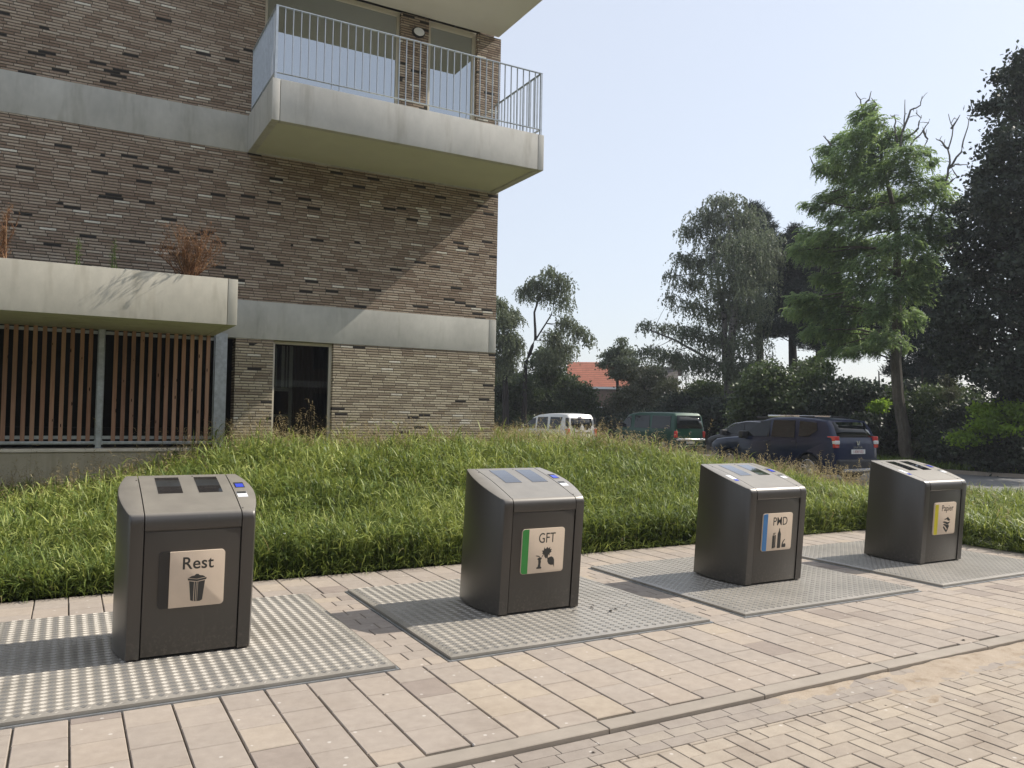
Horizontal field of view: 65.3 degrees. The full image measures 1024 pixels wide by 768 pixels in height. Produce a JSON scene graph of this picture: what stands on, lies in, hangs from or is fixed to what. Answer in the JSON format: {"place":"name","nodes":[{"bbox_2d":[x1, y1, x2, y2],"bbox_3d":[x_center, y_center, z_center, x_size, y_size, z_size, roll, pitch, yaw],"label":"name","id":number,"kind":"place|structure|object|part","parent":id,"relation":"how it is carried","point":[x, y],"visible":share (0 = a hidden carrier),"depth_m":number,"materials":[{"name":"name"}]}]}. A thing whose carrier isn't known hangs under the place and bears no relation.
{"place":"outdoors","nodes":[
{"label":"outdoors","id":0,"kind":"place"},
{"bbox_2d":[0,530,1023,767],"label":"sidewalk","id":1,"kind":"structure","parent":0,"point":[428,703],"depth_m":4.83,"materials":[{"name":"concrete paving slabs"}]},
{"bbox_2d":[0,593,399,729],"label":"floor plate","id":2,"kind":"object","parent":1,"relation":"on","point":[59,668],"visible":0.78,"depth_m":4.87,"materials":[{"name":"metal"}]},
{"bbox_2d":[111,474,255,660],"bbox_3d":[-2.186,1.175,5.348,0.847,1.083,0.773,2,-2,-29],"label":"waste container","id":3,"kind":"object","parent":2,"relation":"on","point":[184,563],"visible":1,"depth_m":5.05,"materials":[{"name":"grey metal"}]},
{"bbox_2d":[140,528,240,657],"bbox_3d":[-2.030,1.309,5.058,0.566,0.778,0.093,2,-2,-29],"label":"front door","id":4,"kind":"structure","parent":3,"relation":"in","point":[167,631],"depth_m":5.04,"materials":[{"name":"grey metal"}]},
{"bbox_2d":[345,576,713,661],"bbox_3d":[0.046,1.848,6.617,2.248,0.082,2.203,2,-2,-29],"label":"floor plate","id":5,"kind":"object","parent":1,"relation":"on","point":[443,620],"visible":0.63,"depth_m":6.09,"materials":[{"name":"metal"}]},
{"bbox_2d":[460,468,583,614],"bbox_3d":[0.073,1.260,6.603,0.847,1.083,0.773,2,-2,-29],"label":"waste container","id":6,"kind":"object","parent":5,"relation":"on","point":[522,539],"visible":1,"depth_m":6.32,"materials":[{"name":"grey metal"}]},
{"bbox_2d":[507,510,574,612],"bbox_3d":[0.229,1.393,6.313,0.566,0.778,0.093,2,-2,-29],"label":"front door","id":7,"kind":"structure","parent":6,"relation":"in","point":[535,591],"depth_m":6.29,"materials":[{"name":"grey metal"}]},
{"bbox_2d":[588,556,921,617],"bbox_3d":[2.305,1.932,7.872,2.248,0.082,2.203,2,-2,-29],"label":"floor plate","id":8,"kind":"object","parent":1,"relation":"on","point":[813,587],"visible":0.61,"depth_m":7.36,"materials":[{"name":"metal"}]},
{"bbox_2d":[693,463,805,584],"bbox_3d":[2.332,1.344,7.858,0.847,1.083,0.773,2,-2,-29],"label":"waste container","id":9,"kind":"object","parent":8,"relation":"on","point":[750,524],"visible":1,"depth_m":7.59,"materials":[{"name":"grey metal"}]},
{"bbox_2d":[751,498,799,583],"bbox_3d":[2.488,1.478,7.568,0.566,0.778,0.093,2,-2,-29],"label":"front door","id":10,"kind":"structure","parent":9,"relation":"in","point":[774,565],"depth_m":7.55,"materials":[{"name":"grey metal"}]},
{"bbox_2d":[802,540,1023,588],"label":"floor plate","id":11,"kind":"object","parent":1,"relation":"on","point":[968,567],"visible":0.59,"depth_m":8.61,"materials":[{"name":"metal"}]},
{"bbox_2d":[864,460,966,563],"bbox_3d":[4.591,1.429,9.113,0.847,1.083,0.773,2,-2,-29],"label":"waste container","id":12,"kind":"object","parent":11,"relation":"on","point":[915,511],"visible":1,"depth_m":8.85,"materials":[{"name":"grey metal"}]},
{"bbox_2d":[925,490,960,561],"bbox_3d":[4.747,1.562,8.823,0.566,0.778,0.093,2,-2,-29],"label":"front door","id":13,"kind":"structure","parent":12,"relation":"in","point":[943,546],"depth_m":8.80,"materials":[{"name":"grey metal"}]},
{"bbox_2d":[0,416,1023,602],"bbox_3d":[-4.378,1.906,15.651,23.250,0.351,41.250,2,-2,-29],"label":"lawn","id":14,"kind":"structure","parent":0,"point":[987,541],"depth_m":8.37,"materials":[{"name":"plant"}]},
{"bbox_2d":[0,0,543,490],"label":"apartment building","id":15,"kind":"structure","parent":14,"relation":"on","point":[340,174],"depth_m":13.24,"materials":[{"name":"brick"}]},
{"bbox_2d":[0,204,19,257],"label":"dead shrub","id":16,"kind":"object","parent":15,"relation":"on","point":[4,234],"visible":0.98,"depth_m":9.96,"materials":[{"name":"brown plant"}]},
{"bbox_2d":[75,237,81,264],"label":"planter weed","id":17,"kind":"object","parent":15,"relation":"on","point":[77,260],"visible":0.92,"depth_m":10.36,"materials":[{"name":"green plant"}]},
{"bbox_2d":[107,239,118,267],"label":"planter weed","id":18,"kind":"object","parent":15,"relation":"on","point":[112,258],"visible":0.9,"depth_m":10.55,"materials":[{"name":"green plant"}]},
{"bbox_2d":[150,219,223,275],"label":"dead shrub","id":19,"kind":"object","parent":15,"relation":"on","point":[188,259],"visible":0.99,"depth_m":10.94,"materials":[{"name":"brown plant"}]},
{"bbox_2d":[271,341,331,447],"bbox_3d":[-3.714,0.510,13.892,1.030,2.445,0.340,2,-2,-29],"label":"window","id":20,"kind":"structure","parent":15,"relation":"in","point":[306,360],"depth_m":14.06,"materials":[{"name":"black glass"}]},
{"bbox_2d":[265,0,399,103],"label":"window","id":21,"kind":"structure","parent":15,"relation":"in","point":[348,11],"depth_m":14.24,"materials":[{"name":"grey"}]},
{"bbox_2d":[427,22,475,119],"bbox_3d":[-1.187,-5.596,15.285,1.020,2.424,0.080,2,-2,-29],"label":"window","id":22,"kind":"structure","parent":15,"relation":"in","point":[439,35],"depth_m":15.29,"materials":[{"name":"grey"}]},
{"bbox_2d":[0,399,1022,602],"bbox_3d":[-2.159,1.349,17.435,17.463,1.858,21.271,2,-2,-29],"label":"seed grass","id":23,"kind":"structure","parent":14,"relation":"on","point":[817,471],"depth_m":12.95,"materials":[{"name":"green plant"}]},
{"bbox_2d":[494,372,545,432],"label":"shrub","id":24,"kind":"object","parent":14,"relation":"on","point":[515,397],"visible":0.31,"depth_m":46.49,"materials":[{"name":"green plant"}]},
{"bbox_2d":[512,264,597,428],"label":"weeping birch","id":25,"kind":"object","parent":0,"point":[559,348],"visible":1,"depth_m":45.88,"materials":[{"name":"green plant"}]},
{"bbox_2d":[567,362,627,409],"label":"brick house","id":26,"kind":"structure","parent":0,"point":[586,371],"depth_m":76.30,"materials":[{"name":"tile"}]},
{"bbox_2d":[594,337,643,400],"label":"cherry tree","id":27,"kind":"object","parent":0,"point":[613,356],"visible":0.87,"depth_m":51.28,"materials":[{"name":"green plant"}]},
{"bbox_2d":[637,355,681,401],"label":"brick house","id":28,"kind":"structure","parent":0,"point":[676,373],"depth_m":69.72,"materials":[{"name":"tile"}]},
{"bbox_2d":[498,357,882,385],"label":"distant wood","id":29,"kind":"object","parent":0,"point":[845,378],"depth_m":124.86,"materials":[{"name":"green plant"}]},
{"bbox_2d":[494,0,1023,401],"label":"sky","id":30,"kind":"structure","parent":0,"point":[651,109],"materials":[{"name":"blue"}]},
{"bbox_2d":[592,664,1023,767],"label":"road","id":31,"kind":"structure","parent":0,"point":[983,727],"depth_m":4.08,"materials":[{"name":"beige brick"}]},
{"bbox_2d":[376,632,1023,767],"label":"kerb","id":32,"kind":"structure","parent":31,"relation":"on","point":[496,750],"depth_m":4.32,"materials":[{"name":"concrete"}]},
{"bbox_2d":[458,649,1023,767],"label":"gutter","id":33,"kind":"object","parent":31,"relation":"on","point":[618,746],"visible":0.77,"depth_m":4.14,"materials":[{"name":"beige concrete"}]},
{"bbox_2d":[770,641,1023,710],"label":"sand","id":34,"kind":"structure","parent":33,"relation":"on","point":[932,673],"depth_m":5.15,"materials":[{"name":"beige sand"}]},
{"bbox_2d":[681,453,1023,491],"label":"street","id":35,"kind":"structure","parent":0,"point":[999,482],"depth_m":21.31,"materials":[{"name":"grey asphalt"}]},
{"bbox_2d":[518,413,596,437],"bbox_3d":[1.907,2.256,37.203,2.150,1.822,4.412,2,-2,-35],"label":"parked car","id":36,"kind":"object","parent":35,"relation":"on","point":[574,418],"visible":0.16,"depth_m":35.76,"materials":[{"name":"white metal"}]},
{"bbox_3d":[0.854,1.802,37.317,0.116,0.500,0.880,2,-2,-35],"label":"side window","id":37,"kind":"part","parent":36,"relation":"part of","materials":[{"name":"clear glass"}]},
{"bbox_3d":[1.387,1.764,36.555,0.124,0.540,0.820,2,-2,-35],"label":"side window","id":38,"kind":"part","parent":36,"relation":"part of","materials":[{"name":"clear glass"}]},
{"bbox_3d":[1.945,1.745,35.750,0.125,0.540,0.860,2,-2,-35],"label":"side window","id":39,"kind":"part","parent":36,"relation":"part of","materials":[{"name":"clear glass"}]},
{"bbox_3d":[3.098,1.783,35.509,1.280,0.521,0.091,2,-2,-35],"label":"rear window","id":40,"kind":"part","parent":36,"relation":"part of","materials":[{"name":"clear glass"}]},
{"bbox_2d":[614,412,704,452],"bbox_3d":[7.202,2.360,39.477,2.280,1.962,4.962,2,-2,-29],"label":"parked van","id":41,"kind":"object","parent":35,"relation":"on","point":[684,424],"visible":0.46,"depth_m":37.74,"materials":[{"name":"green paint"}]},
{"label":"side window","id":42,"kind":"part","parent":41,"relation":"part of","materials":[{"name":"grey glass"}]},
{"bbox_3d":[6.378,1.830,39.178,0.114,0.610,1.200,2,-2,-29],"label":"side window","id":43,"kind":"part","parent":41,"relation":"part of","materials":[{"name":"grey glass"}]},
{"bbox_3d":[7.077,1.797,37.896,0.114,0.610,1.400,2,-2,-29],"label":"side window","id":44,"kind":"part","parent":41,"relation":"part of","materials":[{"name":"grey glass"}]},
{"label":"rear window","id":45,"kind":"part","parent":41,"relation":"part of","materials":[{"name":"black glass"}]},
{"bbox_2d":[706,420,764,450],"bbox_3d":[9.452,2.143,30.569,2.200,1.582,4.282,2,-2,-28],"label":"parked car","id":46,"kind":"object","parent":35,"relation":"on","point":[732,431],"visible":0.1,"depth_m":30.59,"materials":[{"name":"black paint"}]},
{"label":"side window","id":47,"kind":"part","parent":46,"relation":"part of","materials":[{"name":"grey glass"}]},
{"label":"side window","id":48,"kind":"part","parent":46,"relation":"part of","materials":[{"name":"grey glass"}]},
{"bbox_2d":[711,412,878,479],"bbox_3d":[7.537,1.628,21.702,2.200,1.784,4.397,2,-2,-30],"label":"parked car","id":49,"kind":"object","parent":35,"relation":"on","point":[850,443],"visible":0.81,"depth_m":20.27,"materials":[{"name":"blue paint"}]},
{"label":"side window","id":50,"kind":"part","parent":49,"relation":"part of","materials":[{"name":"grey glass"}]},
{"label":"side window","id":51,"kind":"part","parent":49,"relation":"part of","materials":[{"name":"black glass"}]},
{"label":"side window","id":52,"kind":"part","parent":49,"relation":"part of","materials":[{"name":"black glass"}]},
{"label":"rear window","id":53,"kind":"part","parent":49,"relation":"part of","materials":[{"name":"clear glass"}]},
{"bbox_2d":[615,446,1023,477],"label":"street kerb","id":54,"kind":"structure","parent":35,"relation":"on","point":[1011,475],"depth_m":23.51,"materials":[{"name":"concrete"}]},
{"bbox_2d":[696,448,1021,473],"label":"verge","id":55,"kind":"structure","parent":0,"point":[702,449],"depth_m":38.29,"materials":[{"name":"green plant"}]},
{"bbox_2d":[495,296,529,428],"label":"weeping birch","id":56,"kind":"object","parent":55,"relation":"on","point":[509,346],"visible":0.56,"depth_m":43.33,"materials":[{"name":"green plant"}]},
{"bbox_2d":[511,345,591,421],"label":"shrub","id":57,"kind":"object","parent":55,"relation":"on","point":[551,402],"visible":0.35,"depth_m":48.00,"materials":[{"name":"green plant"}]},
{"bbox_2d":[553,377,605,421],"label":"shrub","id":58,"kind":"object","parent":55,"relation":"on","point":[583,392],"visible":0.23,"depth_m":48.71,"materials":[{"name":"green plant"}]},
{"bbox_2d":[593,405,655,441],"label":"shrub","id":59,"kind":"object","parent":55,"relation":"on","point":[612,427],"visible":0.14,"depth_m":46.66,"materials":[{"name":"green plant"}]},
{"bbox_2d":[598,363,682,415],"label":"shrub","id":60,"kind":"object","parent":55,"relation":"on","point":[634,392],"visible":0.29,"depth_m":49.83,"materials":[{"name":"green plant"}]},
{"bbox_2d":[636,388,697,412],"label":"shrub","id":61,"kind":"object","parent":55,"relation":"on","point":[676,401],"visible":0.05,"depth_m":43.88,"materials":[{"name":"green plant"}]},
{"bbox_2d":[646,373,715,407],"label":"shrub","id":62,"kind":"object","parent":55,"relation":"on","point":[671,383],"visible":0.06,"depth_m":46.64,"materials":[{"name":"green plant"}]},
{"bbox_2d":[674,393,733,447],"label":"shrub","id":63,"kind":"object","parent":55,"relation":"on","point":[706,408],"visible":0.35,"depth_m":40.91,"materials":[{"name":"green plant"}]},
{"bbox_2d":[623,191,788,397],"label":"birch tree","id":64,"kind":"object","parent":55,"relation":"on","point":[735,293],"visible":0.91,"depth_m":43.40,"materials":[{"name":"green plant"}]},
{"bbox_2d":[683,377,749,403],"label":"shrub","id":65,"kind":"object","parent":55,"relation":"on","point":[697,387],"visible":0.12,"depth_m":45.17,"materials":[{"name":"green plant"}]},
{"bbox_2d":[720,198,780,361],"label":"pine tree","id":66,"kind":"object","parent":55,"relation":"on","point":[773,224],"visible":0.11,"depth_m":51.73,"materials":[{"name":"green plant"}]},
{"bbox_2d":[716,356,818,434],"bbox_3d":[11.170,1.069,34.491,4.513,4.530,4.594,0,-2,29],"label":"shrub","id":67,"kind":"object","parent":55,"relation":"on","point":[751,402],"visible":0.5,"depth_m":33.48,"materials":[{"name":"green plant"}]},
{"bbox_2d":[751,221,816,373],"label":"pine tree","id":68,"kind":"object","parent":55,"relation":"on","point":[793,282],"visible":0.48,"depth_m":44.33,"materials":[{"name":"green plant"}]},
{"bbox_2d":[768,355,860,415],"bbox_3d":[13.098,1.276,34.402,4.146,5.366,5.052,0,-2,24],"label":"shrub","id":69,"kind":"object","parent":55,"relation":"on","point":[811,373],"visible":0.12,"depth_m":33.81,"materials":[{"name":"green plant"}]},
{"bbox_2d":[790,240,891,359],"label":"pine tree","id":70,"kind":"object","parent":55,"relation":"on","point":[803,345],"visible":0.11,"depth_m":42.26,"materials":[{"name":"green plant"}]},
{"bbox_2d":[802,377,907,448],"bbox_3d":[13.472,1.643,31.295,3.939,3.920,4.486,0,-2,30],"label":"shrub","id":71,"kind":"object","parent":55,"relation":"on","point":[838,400],"visible":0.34,"depth_m":30.80,"materials":[{"name":"green plant"}]},
{"bbox_2d":[779,92,969,460],"bbox_3d":[13.113,-4.055,29.136,5.129,13.716,5.915,2,-2,-29],"label":"locust tree","id":72,"kind":"object","parent":55,"relation":"on","point":[870,168],"visible":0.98,"depth_m":28.64,"materials":[{"name":"green plant"}]},
{"bbox_2d":[865,398,892,454],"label":"lime bush","id":73,"kind":"object","parent":55,"relation":"on","point":[877,406],"visible":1,"depth_m":27.93,"materials":[{"name":"green plant"}]},
{"bbox_2d":[846,371,916,456],"bbox_3d":[14.590,1.545,31.783,3.360,4.147,4.542,0,-2,29],"label":"shrub","id":74,"kind":"object","parent":55,"relation":"on","point":[886,448],"visible":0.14,"depth_m":30.31,"materials":[{"name":"green plant"}]},
{"bbox_2d":[879,251,966,386],"bbox_3d":[18.392,-1.741,35.512,3.936,8.625,4.918,0,-2,14],"label":"pine tree","id":75,"kind":"object","parent":55,"relation":"on","point":[913,364],"visible":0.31,"depth_m":34.39,"materials":[{"name":"green plant"}]},
{"bbox_2d":[886,366,961,458],"bbox_3d":[16.070,1.663,31.339,3.812,4.739,4.775,0,-2,35],"label":"shrub","id":76,"kind":"object","parent":55,"relation":"on","point":[910,384],"visible":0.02,"depth_m":31.14,"materials":[{"name":"green plant"}]},
{"bbox_2d":[909,372,965,453],"bbox_3d":[14.652,1.021,27.261,1.824,2.924,1.861,2,-2,-29],"label":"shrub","id":77,"kind":"object","parent":55,"relation":"on","point":[951,393],"visible":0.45,"depth_m":27.25,"materials":[{"name":"green plant"}]},
{"bbox_2d":[905,382,993,459],"bbox_3d":[15.919,1.643,29.028,3.219,4.236,4.108,0,-3,36],"label":"shrub","id":78,"kind":"object","parent":55,"relation":"on","point":[924,411],"visible":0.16,"depth_m":28.70,"materials":[{"name":"green plant"}]},
{"bbox_2d":[911,397,990,466],"bbox_3d":[14.929,2.096,26.237,4.157,3.397,3.605,2,-2,-29],"label":"shrub","id":79,"kind":"object","parent":55,"relation":"on","point":[932,439],"visible":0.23,"depth_m":26.19,"materials":[{"name":"green plant"}]},
{"bbox_2d":[911,40,1023,397],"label":"maple tree","id":80,"kind":"object","parent":55,"relation":"on","point":[991,209],"visible":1,"depth_m":24.29,"materials":[{"name":"green plant"}]},
{"bbox_2d":[940,396,1023,456],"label":"lime bush","id":81,"kind":"object","parent":55,"relation":"on","point":[991,414],"visible":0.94,"depth_m":23.11,"materials":[{"name":"green plant"}]},
{"bbox_2d":[949,384,1023,476],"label":"shrub","id":82,"kind":"object","parent":55,"relation":"on","point":[1010,451],"visible":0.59,"depth_m":23.34,"materials":[{"name":"green plant"}]},
{"bbox_2d":[877,454,1023,473],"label":"grass","id":83,"kind":"structure","parent":0,"point":[955,466],"depth_m":25.25,"materials":[{"name":"green plant"}]}
]}

